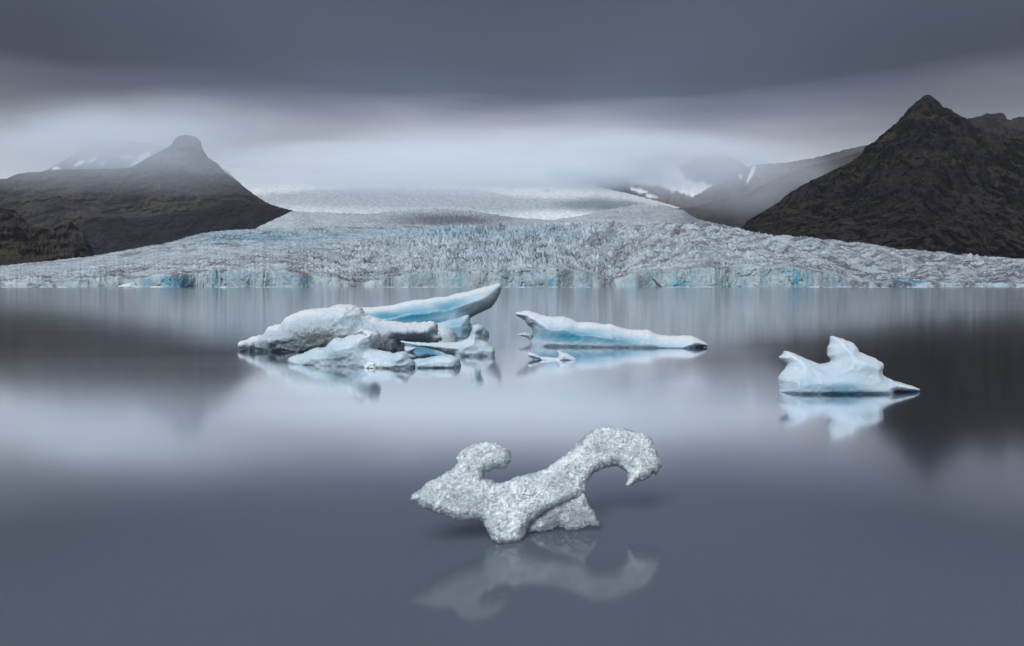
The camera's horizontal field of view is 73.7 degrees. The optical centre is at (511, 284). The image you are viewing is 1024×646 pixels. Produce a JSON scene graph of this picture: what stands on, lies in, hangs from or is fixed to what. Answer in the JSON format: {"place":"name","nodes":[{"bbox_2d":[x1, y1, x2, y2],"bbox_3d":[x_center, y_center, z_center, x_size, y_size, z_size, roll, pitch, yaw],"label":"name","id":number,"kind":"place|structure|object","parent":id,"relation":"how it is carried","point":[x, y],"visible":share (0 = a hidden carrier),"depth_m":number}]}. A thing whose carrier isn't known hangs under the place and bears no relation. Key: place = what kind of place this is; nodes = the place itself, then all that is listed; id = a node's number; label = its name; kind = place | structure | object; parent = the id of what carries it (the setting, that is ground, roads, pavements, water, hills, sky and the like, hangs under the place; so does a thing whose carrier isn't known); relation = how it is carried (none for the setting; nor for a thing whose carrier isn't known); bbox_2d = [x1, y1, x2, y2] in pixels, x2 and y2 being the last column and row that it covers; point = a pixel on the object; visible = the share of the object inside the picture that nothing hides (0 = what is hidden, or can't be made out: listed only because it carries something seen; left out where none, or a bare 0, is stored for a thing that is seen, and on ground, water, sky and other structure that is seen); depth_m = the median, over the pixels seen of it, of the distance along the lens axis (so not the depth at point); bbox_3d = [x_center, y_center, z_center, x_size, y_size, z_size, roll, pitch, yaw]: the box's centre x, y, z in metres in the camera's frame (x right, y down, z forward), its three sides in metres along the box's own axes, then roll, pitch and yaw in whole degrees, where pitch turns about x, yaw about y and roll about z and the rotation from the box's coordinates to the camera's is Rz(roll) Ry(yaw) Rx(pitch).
{"place":"outdoors","nodes":[
{"label":"outdoors","id":0,"kind":"place"},
{"bbox_2d":[0,208,93,265],"bbox_3d":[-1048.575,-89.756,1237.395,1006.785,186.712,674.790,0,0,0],"label":"hill","id":1,"kind":"structure","parent":0,"point":[22,240],"depth_m":1094.81},
{"bbox_2d":[16,200,105,229],"bbox_3d":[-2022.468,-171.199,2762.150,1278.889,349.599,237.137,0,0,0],"label":"hill","id":2,"kind":"structure","parent":0,"point":[49,215],"depth_m":2766.36},
{"bbox_2d":[0,135,277,217],"bbox_3d":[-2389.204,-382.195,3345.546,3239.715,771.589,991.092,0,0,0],"label":"mountain","id":3,"kind":"structure","parent":0,"point":[181,173],"depth_m":3303.26},
{"bbox_2d":[44,140,235,179],"bbox_3d":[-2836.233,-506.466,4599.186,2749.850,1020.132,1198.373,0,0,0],"label":"mountain","id":4,"kind":"structure","parent":0,"point":[112,154],"depth_m":4683.83},
{"bbox_2d":[77,201,292,254],"bbox_3d":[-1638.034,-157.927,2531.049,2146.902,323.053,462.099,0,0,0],"label":"hill","id":5,"kind":"structure","parent":0,"point":[108,234],"depth_m":2496.29},
{"bbox_2d":[221,163,654,187],"bbox_3d":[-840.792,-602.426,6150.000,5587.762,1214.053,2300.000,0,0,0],"label":"snowfield","id":6,"kind":"structure","parent":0,"point":[593,175],"depth_m":6390.16},
{"bbox_2d":[239,178,678,219],"bbox_3d":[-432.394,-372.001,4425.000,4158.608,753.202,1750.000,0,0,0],"label":"glacier","id":7,"kind":"object","parent":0,"point":[357,195],"visible":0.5,"depth_m":4291.78},
{"bbox_2d":[256,204,716,228],"bbox_3d":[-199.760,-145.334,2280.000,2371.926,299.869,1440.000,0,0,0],"label":"glacier","id":8,"kind":"object","parent":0,"point":[639,214],"visible":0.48,"depth_m":2062.97},
{"bbox_2d":[0,287,1023,645],"bbox_3d":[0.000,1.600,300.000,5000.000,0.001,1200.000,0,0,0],"label":"water","id":9,"kind":"structure","parent":0,"point":[178,467],"depth_m":5.73},
{"bbox_2d":[118,282,138,286],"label":"ice floe","id":10,"kind":"object","parent":9,"relation":"on","point":[132,284],"visible":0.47,"depth_m":402.25},
{"bbox_2d":[238,304,442,351],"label":"iceberg","id":11,"kind":"object","parent":9,"relation":"on","point":[306,330],"visible":0.56,"depth_m":16.31},
{"bbox_2d":[288,327,413,368],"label":"iceberg","id":12,"kind":"object","parent":9,"relation":"on","point":[357,348],"visible":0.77,"depth_m":13.28},
{"bbox_2d":[404,346,415,351],"bbox_3d":[-2.438,1.563,16.266,0.262,0.190,0.261,0,0,37],"label":"ice fragment","id":13,"kind":"object","parent":9,"relation":"on","point":[409,349],"visible":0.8,"depth_m":16.19},
{"bbox_2d":[362,283,501,322],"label":"iceberg","id":14,"kind":"object","parent":9,"relation":"on","point":[472,303],"visible":0.42,"depth_m":22.32},
{"bbox_2d":[414,355,460,367],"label":"iceberg","id":15,"kind":"object","parent":9,"relation":"on","point":[445,361],"visible":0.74,"depth_m":13.13},
{"bbox_2d":[400,324,494,355],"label":"iceberg","id":16,"kind":"object","parent":9,"relation":"on","point":[473,344],"visible":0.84,"depth_m":15.35},
{"bbox_2d":[437,326,458,338],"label":"iceberg","id":17,"kind":"object","parent":9,"relation":"on","point":[445,333],"visible":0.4,"depth_m":20.07},
{"bbox_2d":[437,315,470,337],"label":"iceberg","id":18,"kind":"object","parent":9,"relation":"on","point":[460,327],"visible":0.45,"depth_m":20.58},
{"bbox_2d":[470,321,488,336],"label":"iceberg","id":19,"kind":"object","parent":9,"relation":"on","point":[485,332],"visible":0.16,"depth_m":21.22},
{"bbox_2d":[518,332,532,342],"bbox_3d":[0.382,1.521,18.892,0.422,0.420,0.220,0,0,0],"label":"ice fragment","id":20,"kind":"object","parent":9,"relation":"on","point":[528,335],"visible":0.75,"depth_m":18.84},
{"bbox_2d":[410,426,661,543],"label":"iceberg","id":21,"kind":"object","parent":9,"relation":"on","point":[517,508],"visible":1,"depth_m":4.40},
{"bbox_2d":[527,351,575,359],"bbox_3d":[0.850,1.545,14.581,1.046,0.265,0.260,0,0,0],"label":"ice fragment","id":22,"kind":"object","parent":9,"relation":"on","point":[563,356],"visible":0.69,"depth_m":14.51},
{"bbox_2d":[515,311,707,347],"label":"iceberg","id":23,"kind":"object","parent":9,"relation":"on","point":[559,331],"visible":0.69,"depth_m":17.54},
{"bbox_2d":[651,275,665,286],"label":"ice slab","id":24,"kind":"structure","parent":9,"relation":"in","point":[657,282],"depth_m":429.09},
{"bbox_2d":[777,336,919,393],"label":"iceberg","id":25,"kind":"object","parent":9,"relation":"on","point":[849,368],"visible":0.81,"depth_m":10.09},
{"bbox_2d":[0,220,1023,286],"bbox_3d":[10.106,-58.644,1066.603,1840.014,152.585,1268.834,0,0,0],"label":"glacier","id":26,"kind":"object","parent":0,"point":[613,253],"visible":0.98,"depth_m":582.83},
{"bbox_2d":[0,0,1023,178],"label":"sky","id":27,"kind":"structure","parent":0,"point":[443,87]},
{"bbox_2d":[676,194,746,219],"bbox_3d":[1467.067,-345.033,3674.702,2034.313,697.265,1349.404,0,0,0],"label":"hill","id":28,"kind":"structure","parent":0,"point":[703,211],"depth_m":3795.87},
{"bbox_2d":[595,145,867,207],"bbox_3d":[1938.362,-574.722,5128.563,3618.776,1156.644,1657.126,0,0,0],"label":"mountain","id":29,"kind":"structure","parent":0,"point":[698,181],"depth_m":5144.61},
{"bbox_2d":[703,151,862,227],"bbox_3d":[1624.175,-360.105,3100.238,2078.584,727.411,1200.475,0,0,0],"label":"hill","id":30,"kind":"structure","parent":0,"point":[739,213],"depth_m":3160.31},
{"bbox_2d":[741,95,1023,258],"bbox_3d":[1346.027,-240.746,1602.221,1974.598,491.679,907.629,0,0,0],"label":"mountain","id":31,"kind":"structure","parent":0,"point":[929,173],"depth_m":1364.89},
{"bbox_2d":[967,113,1023,138],"bbox_3d":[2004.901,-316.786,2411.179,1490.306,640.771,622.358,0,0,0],"label":"mountain","id":32,"kind":"structure","parent":0,"point":[998,125],"depth_m":2459.62}
]}

